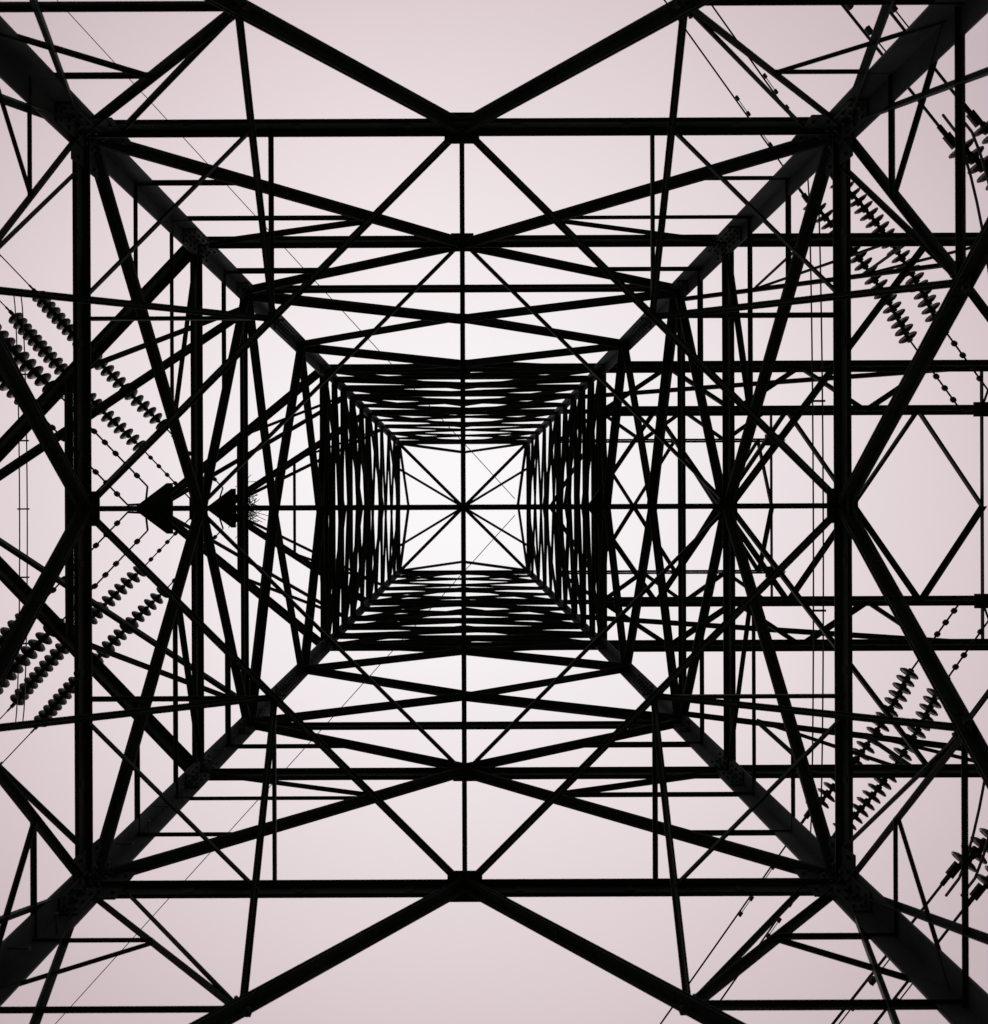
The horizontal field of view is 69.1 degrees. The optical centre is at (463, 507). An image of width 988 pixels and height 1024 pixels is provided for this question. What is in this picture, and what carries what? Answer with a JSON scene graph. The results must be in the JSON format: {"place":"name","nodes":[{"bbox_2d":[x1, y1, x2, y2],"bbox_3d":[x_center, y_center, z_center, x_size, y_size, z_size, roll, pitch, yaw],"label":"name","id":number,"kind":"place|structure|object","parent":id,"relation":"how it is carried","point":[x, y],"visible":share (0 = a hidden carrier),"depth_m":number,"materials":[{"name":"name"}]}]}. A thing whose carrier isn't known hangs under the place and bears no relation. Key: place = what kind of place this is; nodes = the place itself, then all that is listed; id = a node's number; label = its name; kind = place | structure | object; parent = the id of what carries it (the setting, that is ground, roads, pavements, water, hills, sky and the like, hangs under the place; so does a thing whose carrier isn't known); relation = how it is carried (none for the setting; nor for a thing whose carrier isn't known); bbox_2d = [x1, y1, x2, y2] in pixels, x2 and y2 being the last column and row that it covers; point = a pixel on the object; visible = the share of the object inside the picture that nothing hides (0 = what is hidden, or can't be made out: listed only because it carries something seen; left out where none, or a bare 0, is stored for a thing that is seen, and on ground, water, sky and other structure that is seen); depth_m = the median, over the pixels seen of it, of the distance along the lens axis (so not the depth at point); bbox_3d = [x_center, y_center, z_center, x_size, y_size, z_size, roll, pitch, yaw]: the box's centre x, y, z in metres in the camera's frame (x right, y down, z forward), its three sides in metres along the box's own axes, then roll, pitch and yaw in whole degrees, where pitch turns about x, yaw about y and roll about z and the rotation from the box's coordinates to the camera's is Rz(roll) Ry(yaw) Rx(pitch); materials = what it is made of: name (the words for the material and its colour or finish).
{"place":"outdoors","nodes":[
{"label":"outdoors","id":0,"kind":"place"},
{"bbox_2d":[0,0,987,1023],"label":"sky","id":1,"kind":"structure","parent":0,"point":[460,962],"materials":[{"name":"white"}]},
{"label":"ground","id":2,"kind":"structure","parent":0,"visible":0},
{"bbox_2d":[0,0,987,1023],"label":"transmission tower","id":3,"kind":"structure","parent":2,"relation":"on","point":[825,867],"depth_m":8.19,"materials":[{"name":"metal"}]},
{"bbox_2d":[0,511,138,645],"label":"insulator string","id":4,"kind":"object","parent":3,"relation":"attached to","point":[4,631],"visible":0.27,"depth_m":15.69,"materials":[{"name":"ceramic"}]},
{"bbox_2d":[0,374,138,505],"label":"insulator string","id":5,"kind":"object","parent":3,"relation":"attached to","point":[3,386],"visible":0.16,"depth_m":15.70,"materials":[{"name":"ceramic"}]},
{"bbox_2d":[0,324,147,498],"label":"insulator string","id":6,"kind":"object","parent":3,"relation":"attached to","point":[25,361],"visible":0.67,"depth_m":15.46,"materials":[{"name":"ceramic"}]},
{"bbox_2d":[0,518,148,694],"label":"insulator string","id":7,"kind":"object","parent":3,"relation":"attached to","point":[28,652],"visible":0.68,"depth_m":15.45,"materials":[{"name":"ceramic"}]},
{"bbox_2d":[5,306,188,497],"bbox_3d":[-10.107,-2.711,20.242,0.590,0.963,8.024,-45,-90,0],"label":"insulator string","id":8,"kind":"object","parent":3,"relation":"attached to","point":[36,341],"visible":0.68,"depth_m":20.01,"materials":[{"name":"ceramic"}]},
{"bbox_2d":[13,296,29,721],"bbox_3d":[-11.989,0.047,19.440,1.264,1.432,11.988,0,-90,0],"label":"jumper cable","id":9,"kind":"object","parent":8,"relation":"hanging from","point":[27,509],"visible":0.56,"depth_m":18.84,"materials":[{"name":"metal"}]},
{"bbox_2d":[7,519,188,711],"bbox_3d":[-10.084,2.793,20.244,0.591,0.960,8.024,44,-90,0],"label":"insulator string","id":10,"kind":"object","parent":3,"relation":"attached to","point":[34,679],"visible":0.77,"depth_m":20.02,"materials":[{"name":"ceramic"}]},
{"bbox_2d":[28,285,223,496],"bbox_3d":[-9.504,-3.270,20.246,0.586,0.969,8.025,-41,-90,0],"label":"insulator string","id":11,"kind":"object","parent":3,"relation":"attached to","point":[56,316],"visible":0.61,"depth_m":20.02,"materials":[{"name":"ceramic"}]},
{"bbox_2d":[0,254,28,284],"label":"power line","id":12,"kind":"object","parent":11,"relation":"attached to","point":[15,270],"visible":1,"depth_m":20.08,"materials":[{"name":"metal"}]},
{"bbox_2d":[30,519,223,732],"bbox_3d":[-9.478,3.345,20.244,0.589,0.963,8.025,41,-90,0],"label":"insulator string","id":13,"kind":"object","parent":3,"relation":"attached to","point":[54,705],"visible":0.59,"depth_m":20.01,"materials":[{"name":"ceramic"}]},
{"bbox_2d":[0,733,30,763],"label":"power line","id":14,"kind":"object","parent":13,"relation":"attached to","point":[1,762],"visible":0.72,"depth_m":20.08,"materials":[{"name":"metal"}]},
{"bbox_2d":[228,475,267,538],"bbox_3d":[-6.222,-0.022,20.877,1.228,0.388,1.870,0,-90,0],"label":"bird nest","id":15,"kind":"object","parent":3,"relation":"on","point":[251,503],"visible":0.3,"depth_m":20.79,"materials":[{"name":"black"}]},
{"bbox_2d":[55,515,514,1023],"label":"earth wire","id":16,"kind":"object","parent":3,"relation":"attached to","point":[269,787],"visible":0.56,"depth_m":25.26,"materials":[{"name":"metal"}]},
{"bbox_2d":[57,0,514,498],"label":"earth wire","id":17,"kind":"object","parent":3,"relation":"attached to","point":[267,229],"visible":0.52,"depth_m":25.27,"materials":[{"name":"metal"}]},
{"bbox_2d":[798,188,972,411],"bbox_3d":[9.251,-4.412,15.536,0.514,0.793,6.366,-41,-90,0],"label":"insulator string","id":18,"kind":"object","parent":3,"relation":"attached to","point":[904,329],"visible":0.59,"depth_m":15.44,"materials":[{"name":"ceramic"}]},
{"bbox_2d":[664,0,782,165],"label":"power line","id":19,"kind":"object","parent":18,"relation":"attached to","point":[747,113],"visible":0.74,"depth_m":15.19,"materials":[{"name":"metal"}]},
{"bbox_2d":[801,598,973,823],"bbox_3d":[9.286,4.337,15.535,0.509,0.797,6.366,40,-90,0],"label":"insulator string","id":20,"kind":"object","parent":3,"relation":"attached to","point":[909,673],"visible":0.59,"depth_m":15.44,"materials":[{"name":"ceramic"}]},
{"bbox_2d":[660,846,785,1023],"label":"power line","id":21,"kind":"object","parent":20,"relation":"attached to","point":[740,912],"visible":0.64,"depth_m":15.19,"materials":[{"name":"metal"}]},
{"bbox_2d":[807,179,825,831],"bbox_3d":[7.341,-0.029,14.952,0.666,1.033,14.172,0,-90,0],"label":"jumper cable","id":22,"kind":"object","parent":20,"relation":"attached to","point":[822,610],"visible":0.66,"depth_m":14.56,"materials":[{"name":"metal"}]},
{"bbox_2d":[830,173,987,401],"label":"insulator string","id":23,"kind":"object","parent":3,"relation":"attached to","point":[927,301],"visible":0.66,"depth_m":15.39,"materials":[{"name":"ceramic"}]},
{"bbox_2d":[712,6,788,107],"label":"power line","id":24,"kind":"object","parent":23,"relation":"attached to","point":[764,76],"visible":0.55,"depth_m":15.19,"materials":[{"name":"metal"}]},
{"bbox_2d":[832,608,987,838],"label":"insulator string","id":25,"kind":"object","parent":3,"relation":"attached to","point":[932,701],"visible":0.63,"depth_m":15.39,"materials":[{"name":"ceramic"}]},
{"bbox_2d":[720,904,792,999],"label":"power line","id":26,"kind":"object","parent":25,"relation":"attached to","point":[767,934],"visible":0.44,"depth_m":15.18,"materials":[{"name":"metal"}]},
{"bbox_2d":[936,124,987,190],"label":"insulator string","id":27,"kind":"object","parent":3,"relation":"attached to","point":[948,138],"visible":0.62,"depth_m":9.20,"materials":[{"name":"ceramic"}]},
{"bbox_2d":[841,5,939,126],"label":"power line","id":28,"kind":"object","parent":27,"relation":"attached to","point":[867,31],"visible":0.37,"depth_m":9.12,"materials":[{"name":"metal"}]},
{"bbox_2d":[942,114,987,896],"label":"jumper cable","id":29,"kind":"object","parent":27,"relation":"attached to","point":[949,123],"visible":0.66,"depth_m":8.87,"materials":[{"name":"metal"}]},
{"bbox_2d":[940,828,987,885],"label":"insulator string","id":30,"kind":"object","parent":3,"relation":"attached to","point":[953,869],"visible":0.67,"depth_m":9.21,"materials":[{"name":"ceramic"}]},
{"bbox_2d":[831,884,942,1023],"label":"power line","id":31,"kind":"object","parent":30,"relation":"attached to","point":[870,979],"visible":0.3,"depth_m":9.11,"materials":[{"name":"metal"}]},
{"bbox_2d":[965,103,987,143],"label":"insulator string","id":32,"kind":"object","parent":3,"relation":"attached to","point":[974,118],"visible":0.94,"depth_m":9.26,"materials":[{"name":"ceramic"}]},
{"bbox_2d":[890,5,954,95],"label":"power line","id":33,"kind":"object","parent":32,"relation":"attached to","point":[894,9],"visible":0.3,"depth_m":9.14,"materials":[{"name":"metal"}]},
{"bbox_2d":[969,865,987,905],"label":"insulator string","id":34,"kind":"object","parent":3,"relation":"attached to","point":[977,891],"visible":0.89,"depth_m":9.26,"materials":[{"name":"ceramic"}]},
{"bbox_2d":[873,910,961,1023],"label":"power line","id":35,"kind":"object","parent":34,"relation":"attached to","point":[906,983],"visible":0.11,"depth_m":9.14,"materials":[{"name":"metal"}]}
]}

